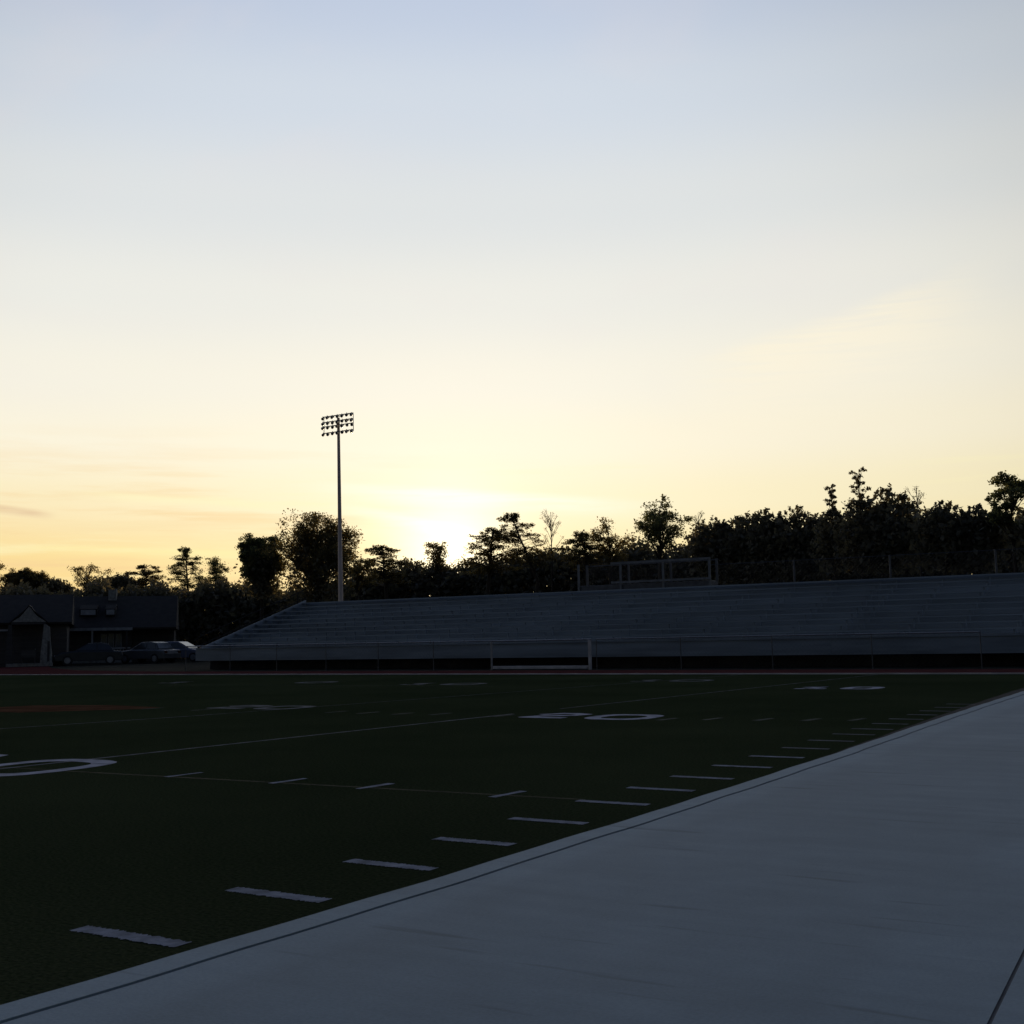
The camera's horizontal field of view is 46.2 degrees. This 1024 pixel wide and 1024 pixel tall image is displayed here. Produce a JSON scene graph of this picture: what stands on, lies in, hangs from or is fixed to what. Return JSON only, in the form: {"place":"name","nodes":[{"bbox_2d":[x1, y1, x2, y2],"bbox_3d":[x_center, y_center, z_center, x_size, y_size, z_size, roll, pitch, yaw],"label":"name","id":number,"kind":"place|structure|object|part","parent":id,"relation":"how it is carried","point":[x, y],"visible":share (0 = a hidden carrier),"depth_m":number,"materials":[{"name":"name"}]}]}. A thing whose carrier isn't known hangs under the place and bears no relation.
{"place":"outdoors","nodes":[
{"label":"outdoors","id":0,"kind":"place"},
{"bbox_2d":[0,674,1023,1004],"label":"turf field","id":1,"kind":"structure","parent":0,"point":[148,850],"depth_m":11.25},
{"bbox_2d":[0,705,158,711],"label":"red field paint","id":2,"kind":"object","parent":1,"relation":"on","point":[41,708],"visible":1,"depth_m":24.31,"materials":[{"name":"red paint"}]},
{"bbox_2d":[4,767,582,799],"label":"yard lines","id":3,"kind":"object","parent":1,"relation":"on","point":[319,784],"visible":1,"depth_m":10.45,"materials":[{"name":"white paint"}]},
{"bbox_2d":[164,772,525,796],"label":"hash marks","id":4,"kind":"object","parent":1,"relation":"on","point":[358,788],"visible":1,"depth_m":10.43,"materials":[{"name":"paint"}]},
{"bbox_2d":[0,675,868,768],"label":"touch lines","id":5,"kind":"object","parent":1,"relation":"on","point":[326,733],"visible":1,"depth_m":17.08,"materials":[{"name":"white paint"}]},
{"bbox_2d":[71,755,803,946],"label":"yard line markings","id":6,"kind":"object","parent":1,"relation":"on","point":[149,939],"visible":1,"depth_m":6.12,"materials":[{"name":"paint"}]},
{"bbox_2d":[0,686,884,775],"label":"field numbers","id":7,"kind":"object","parent":1,"relation":"on","point":[94,762],"visible":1,"depth_m":13.27,"materials":[{"name":"paint"}]},
{"bbox_2d":[174,680,710,708],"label":"faded numbers","id":8,"kind":"object","parent":1,"relation":"on","point":[262,706],"visible":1,"depth_m":23.95},
{"bbox_2d":[149,685,866,720],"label":"faded hash marks","id":9,"kind":"object","parent":1,"relation":"on","point":[507,715],"visible":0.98,"depth_m":17.88},
{"bbox_2d":[636,688,1023,816],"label":"turf edge gap","id":10,"kind":"object","parent":1,"relation":"on","point":[981,702],"visible":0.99,"depth_m":17.98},
{"bbox_2d":[782,707,962,748],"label":"faded yard ticks","id":11,"kind":"object","parent":1,"relation":"on","point":[861,734],"visible":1,"depth_m":14.50,"materials":[{"name":"white paint"}]},
{"bbox_2d":[0,666,1023,673],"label":"running track","id":12,"kind":"structure","parent":0,"point":[30,670],"depth_m":43.91,"materials":[{"name":"red rubber"}]},
{"bbox_2d":[0,0,1023,596],"label":"sky","id":13,"kind":"structure","parent":0,"point":[578,261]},
{"bbox_2d":[1,695,1023,1023],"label":"pavement","id":14,"kind":"structure","parent":0,"point":[883,883],"depth_m":5.13,"materials":[{"name":"concrete"}]},
{"bbox_2d":[48,658,1023,671],"bbox_3d":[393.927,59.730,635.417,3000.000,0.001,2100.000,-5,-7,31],"label":"ground","id":15,"kind":"structure","parent":0,"point":[178,665],"depth_m":51.42,"materials":[{"name":"grey concrete"}]},
{"bbox_2d":[0,560,7,584],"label":"broadleaf tree","id":16,"kind":"object","parent":15,"relation":"on","point":[1,567],"visible":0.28,"depth_m":137.85,"materials":[{"name":"green plant"}]},
{"bbox_2d":[0,567,51,591],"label":"broadleaf tree","id":17,"kind":"object","parent":15,"relation":"on","point":[26,574],"visible":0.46,"depth_m":128.65,"materials":[{"name":"green plant"}]},
{"bbox_2d":[0,595,73,666],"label":"porch house","id":18,"kind":"structure","parent":15,"relation":"on","point":[40,624],"depth_m":78.96,"materials":[{"name":"stone"}]},
{"bbox_2d":[20,650,35,663],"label":"bench","id":19,"kind":"object","parent":18,"relation":"on","point":[28,653],"visible":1,"depth_m":76.98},
{"bbox_2d":[22,632,36,662],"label":"door","id":20,"kind":"structure","parent":18,"relation":"in","point":[29,639],"depth_m":78.72,"materials":[{"name":"metal"}]},
{"bbox_2d":[32,576,79,593],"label":"bushy tree","id":21,"kind":"object","parent":15,"relation":"on","point":[54,585],"visible":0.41,"depth_m":129.39,"materials":[{"name":"green plant"}]},
{"bbox_2d":[54,643,122,665],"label":"parked car","id":22,"kind":"object","parent":15,"relation":"on","point":[107,653],"visible":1,"depth_m":78.70,"materials":[{"name":"metal"}]},
{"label":"window","id":23,"kind":"part","parent":22,"relation":"part of","materials":[{"name":"black glass"}]},
{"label":"window","id":24,"kind":"part","parent":22,"relation":"part of","materials":[{"name":"black glass"}]},
{"bbox_2d":[67,562,112,591],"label":"broadleaf tree","id":25,"kind":"object","parent":15,"relation":"on","point":[84,581],"visible":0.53,"depth_m":127.15,"materials":[{"name":"green plant"}]},
{"bbox_2d":[81,572,149,595],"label":"bushy tree","id":26,"kind":"object","parent":15,"relation":"on","point":[117,581],"visible":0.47,"depth_m":121.99,"materials":[{"name":"green plant"}]},
{"bbox_2d":[69,589,178,663],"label":"house","id":27,"kind":"structure","parent":15,"relation":"on","point":[116,622],"depth_m":88.33,"materials":[{"name":"stone"}]},
{"bbox_2d":[76,633,88,649],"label":"door","id":28,"kind":"structure","parent":27,"relation":"in","point":[82,639],"depth_m":87.10,"materials":[{"name":"metal"}]},
{"bbox_2d":[101,634,106,642],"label":"window","id":29,"kind":"structure","parent":27,"relation":"in","point":[103,636],"depth_m":87.46,"materials":[{"name":"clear glass"}]},
{"bbox_2d":[108,634,113,646],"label":"window","id":30,"kind":"structure","parent":27,"relation":"in","point":[110,636],"depth_m":87.56,"materials":[{"name":"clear glass"}]},
{"bbox_2d":[115,633,121,646],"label":"window","id":31,"kind":"structure","parent":27,"relation":"in","point":[118,636],"depth_m":87.69,"materials":[{"name":"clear glass"}]},
{"bbox_2d":[137,633,169,661],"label":"garage door","id":32,"kind":"structure","parent":27,"relation":"in","point":[164,637],"depth_m":88.96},
{"bbox_2d":[123,564,172,594],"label":"pine tree","id":33,"kind":"object","parent":15,"relation":"on","point":[144,573],"visible":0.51,"depth_m":124.06,"materials":[{"name":"green plant"}]},
{"bbox_2d":[121,642,180,663],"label":"parked car","id":34,"kind":"object","parent":15,"relation":"on","point":[154,652],"visible":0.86,"depth_m":81.01,"materials":[{"name":"silver metal"}]},
{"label":"window","id":35,"kind":"part","parent":34,"relation":"part of","materials":[{"name":"black glass"}]},
{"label":"window","id":36,"kind":"part","parent":34,"relation":"part of","materials":[{"name":"black glass"}]},
{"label":"rear window","id":37,"kind":"part","parent":34,"relation":"part of","materials":[{"name":"black glass"}]},
{"bbox_2d":[159,641,196,661],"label":"parked car","id":38,"kind":"object","parent":15,"relation":"on","point":[186,652],"visible":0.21,"depth_m":84.45,"materials":[{"name":"metal"}]},
{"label":"window","id":39,"kind":"part","parent":38,"relation":"part of","materials":[{"name":"black glass"}]},
{"bbox_2d":[165,546,206,593],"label":"pine tree","id":40,"kind":"object","parent":15,"relation":"on","point":[177,565],"visible":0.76,"depth_m":120.54,"materials":[{"name":"green plant"}]},
{"bbox_2d":[196,556,228,583],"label":"broadleaf tree","id":41,"kind":"object","parent":15,"relation":"on","point":[215,571],"visible":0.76,"depth_m":121.00,"materials":[{"name":"green plant"}]},
{"bbox_2d":[232,533,288,619],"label":"broadleaf tree","id":42,"kind":"object","parent":15,"relation":"on","point":[254,569],"visible":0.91,"depth_m":89.34,"materials":[{"name":"green plant"}]},
{"bbox_2d":[255,508,365,611],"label":"broadleaf tree","id":43,"kind":"object","parent":15,"relation":"on","point":[311,549],"visible":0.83,"depth_m":87.89,"materials":[{"name":"green plant"}]},
{"bbox_2d":[321,412,353,600],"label":"floodlight tower","id":44,"kind":"structure","parent":15,"relation":"on","point":[338,425],"depth_m":68.63,"materials":[{"name":"metal"}]},
{"bbox_2d":[185,640,492,670],"bbox_3d":[-7.996,6.273,51.582,17.014,1.260,0.048,-5,-7,31],"label":"chain link fence","id":45,"kind":"object","parent":15,"relation":"on","point":[265,645],"visible":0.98,"depth_m":51.03,"materials":[{"name":"metal"}]},
{"bbox_2d":[345,554,378,599],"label":"broadleaf tree","id":46,"kind":"object","parent":15,"relation":"on","point":[366,579],"visible":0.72,"depth_m":93.90,"materials":[{"name":"green plant"}]},
{"bbox_2d":[352,544,412,598],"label":"pine tree","id":47,"kind":"object","parent":15,"relation":"on","point":[386,574],"visible":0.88,"depth_m":99.38,"materials":[{"name":"green plant"}]},
{"bbox_2d":[422,540,453,583],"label":"broadleaf tree","id":48,"kind":"object","parent":15,"relation":"on","point":[435,555],"visible":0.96,"depth_m":104.23,"materials":[{"name":"green plant"}]},
{"bbox_2d":[451,527,529,594],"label":"pine tree","id":49,"kind":"object","parent":15,"relation":"on","point":[489,541],"visible":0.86,"depth_m":91.82,"materials":[{"name":"green plant"}]},
{"bbox_2d":[0,503,1023,658],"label":"woodland","id":50,"kind":"object","parent":15,"relation":"on","point":[205,607],"visible":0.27,"depth_m":101.73,"materials":[{"name":"green plant"}]},
{"bbox_2d":[0,691,1023,1022],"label":"kerb edging","id":51,"kind":"object","parent":15,"relation":"on","point":[72,993],"visible":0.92,"depth_m":5.68,"materials":[{"name":"concrete"}]},
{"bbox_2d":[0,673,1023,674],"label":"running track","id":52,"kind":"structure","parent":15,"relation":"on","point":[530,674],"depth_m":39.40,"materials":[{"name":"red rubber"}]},
{"bbox_2d":[0,695,1023,1023],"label":"joint sealant","id":53,"kind":"object","parent":15,"relation":"on","point":[992,1017],"visible":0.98,"depth_m":4.50,"materials":[{"name":"black rubber"}]},
{"bbox_2d":[496,512,556,592],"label":"pine tree","id":54,"kind":"object","parent":15,"relation":"on","point":[512,536],"visible":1,"depth_m":89.92,"materials":[{"name":"green plant"}]},
{"bbox_2d":[490,639,591,669],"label":"soccer goal","id":55,"kind":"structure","parent":15,"relation":"on","point":[554,667],"depth_m":45.54,"materials":[{"name":"metal"}]},
{"bbox_2d":[196,578,886,668],"bbox_3d":[-0.030,4.831,53.829,31.299,4.118,8.090,-5,-7,31],"label":"bleacher stand","id":56,"kind":"object","parent":15,"relation":"on","point":[811,607],"visible":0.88,"depth_m":51.81,"materials":[{"name":"grey metal"}]},
{"bbox_2d":[577,557,718,590],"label":"viewing platform","id":57,"kind":"structure","parent":56,"relation":"on","point":[662,584],"depth_m":55.46,"materials":[{"name":"metal"}]},
{"bbox_2d":[541,510,563,591],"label":"bare tree","id":58,"kind":"object","parent":15,"relation":"on","point":[551,524],"visible":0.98,"depth_m":95.06,"materials":[{"name":"brown plant"}]},
{"bbox_2d":[541,529,616,585],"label":"pine tree","id":59,"kind":"object","parent":15,"relation":"on","point":[581,539],"visible":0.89,"depth_m":89.91,"materials":[{"name":"green plant"}]},
{"bbox_2d":[589,516,634,584],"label":"broadleaf tree","id":60,"kind":"object","parent":15,"relation":"on","point":[610,541],"visible":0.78,"depth_m":91.72,"materials":[{"name":"green plant"}]},
{"bbox_2d":[633,493,694,582],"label":"broadleaf tree","id":61,"kind":"object","parent":15,"relation":"on","point":[657,526],"visible":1,"depth_m":81.07,"materials":[{"name":"green plant"}]},
{"bbox_2d":[687,511,704,580],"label":"bare tree","id":62,"kind":"object","parent":15,"relation":"on","point":[698,522],"visible":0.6,"depth_m":87.40,"materials":[{"name":"brown plant"}]},
{"bbox_2d":[680,515,745,584],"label":"bushy tree","id":63,"kind":"object","parent":15,"relation":"on","point":[704,541],"visible":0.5,"depth_m":78.26,"materials":[{"name":"green plant"}]},
{"bbox_2d":[713,510,765,584],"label":"bushy tree","id":64,"kind":"object","parent":15,"relation":"on","point":[738,522],"visible":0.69,"depth_m":76.95,"materials":[{"name":"green plant"}]},
{"bbox_2d":[735,507,793,583],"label":"bushy tree","id":65,"kind":"object","parent":15,"relation":"on","point":[760,553],"visible":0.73,"depth_m":75.64,"materials":[{"name":"green plant"}]},
{"bbox_2d":[596,631,982,668],"bbox_3d":[8.942,4.852,41.215,13.634,1.260,0.048,-5,-7,31],"label":"chain link fence","id":66,"kind":"object","parent":15,"relation":"on","point":[806,635],"visible":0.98,"depth_m":40.81,"materials":[{"name":"metal"}]},
{"bbox_2d":[762,504,832,581],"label":"bushy tree","id":67,"kind":"object","parent":15,"relation":"on","point":[798,545],"visible":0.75,"depth_m":74.26,"materials":[{"name":"green plant"}]},
{"bbox_2d":[810,484,854,579],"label":"broadleaf tree","id":68,"kind":"object","parent":15,"relation":"on","point":[825,539],"visible":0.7,"depth_m":69.39,"materials":[{"name":"green plant"}]},
{"bbox_2d":[828,467,886,578],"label":"broadleaf tree","id":69,"kind":"object","parent":15,"relation":"on","point":[846,549],"visible":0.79,"depth_m":67.10,"materials":[{"name":"green plant"}]},
{"bbox_2d":[711,548,1023,583],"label":"guard fence","id":70,"kind":"object","parent":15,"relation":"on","point":[890,559],"visible":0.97,"depth_m":49.61,"materials":[{"name":"metal"}]},
{"bbox_2d":[842,483,930,577],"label":"bushy tree","id":71,"kind":"object","parent":15,"relation":"on","point":[897,523],"visible":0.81,"depth_m":66.20,"materials":[{"name":"green plant"}]},
{"bbox_2d":[905,486,929,576],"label":"bare tree","id":72,"kind":"object","parent":15,"relation":"on","point":[918,500],"visible":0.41,"depth_m":70.54,"materials":[{"name":"brown plant"}]},
{"bbox_2d":[830,572,1023,665],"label":"bleacher stand","id":73,"kind":"object","parent":15,"relation":"on","point":[990,607],"visible":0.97,"depth_m":42.91,"materials":[{"name":"grey metal"}]},
{"bbox_2d":[905,500,978,575],"bbox_3d":[23.116,3.479,63.947,3.784,8.350,3.746,-5,-7,31],"label":"bushy tree","id":74,"kind":"object","parent":15,"relation":"on","point":[934,532],"visible":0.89,"depth_m":63.42,"materials":[{"name":"green plant"}]},
{"bbox_2d":[944,503,1011,574],"bbox_3d":[24.724,3.511,63.311,3.198,8.088,3.187,-5,-7,31],"label":"bushy tree","id":75,"kind":"object","parent":15,"relation":"on","point":[986,535],"visible":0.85,"depth_m":62.77,"materials":[{"name":"green plant"}]},
{"bbox_2d":[985,470,1023,572],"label":"broadleaf tree","id":76,"kind":"object","parent":15,"relation":"on","point":[999,515],"visible":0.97,"depth_m":60.91,"materials":[{"name":"green plant"}]},
{"bbox_2d":[1006,508,1023,571],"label":"bushy tree","id":77,"kind":"object","parent":15,"relation":"on","point":[1019,540],"visible":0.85,"depth_m":60.66,"materials":[{"name":"green plant"}]},
{"bbox_2d":[992,957,1023,1023],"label":"pavement apron","id":78,"kind":"object","parent":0,"point":[1010,1010],"visible":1,"depth_m":4.00,"materials":[{"name":"concrete"}]}
]}

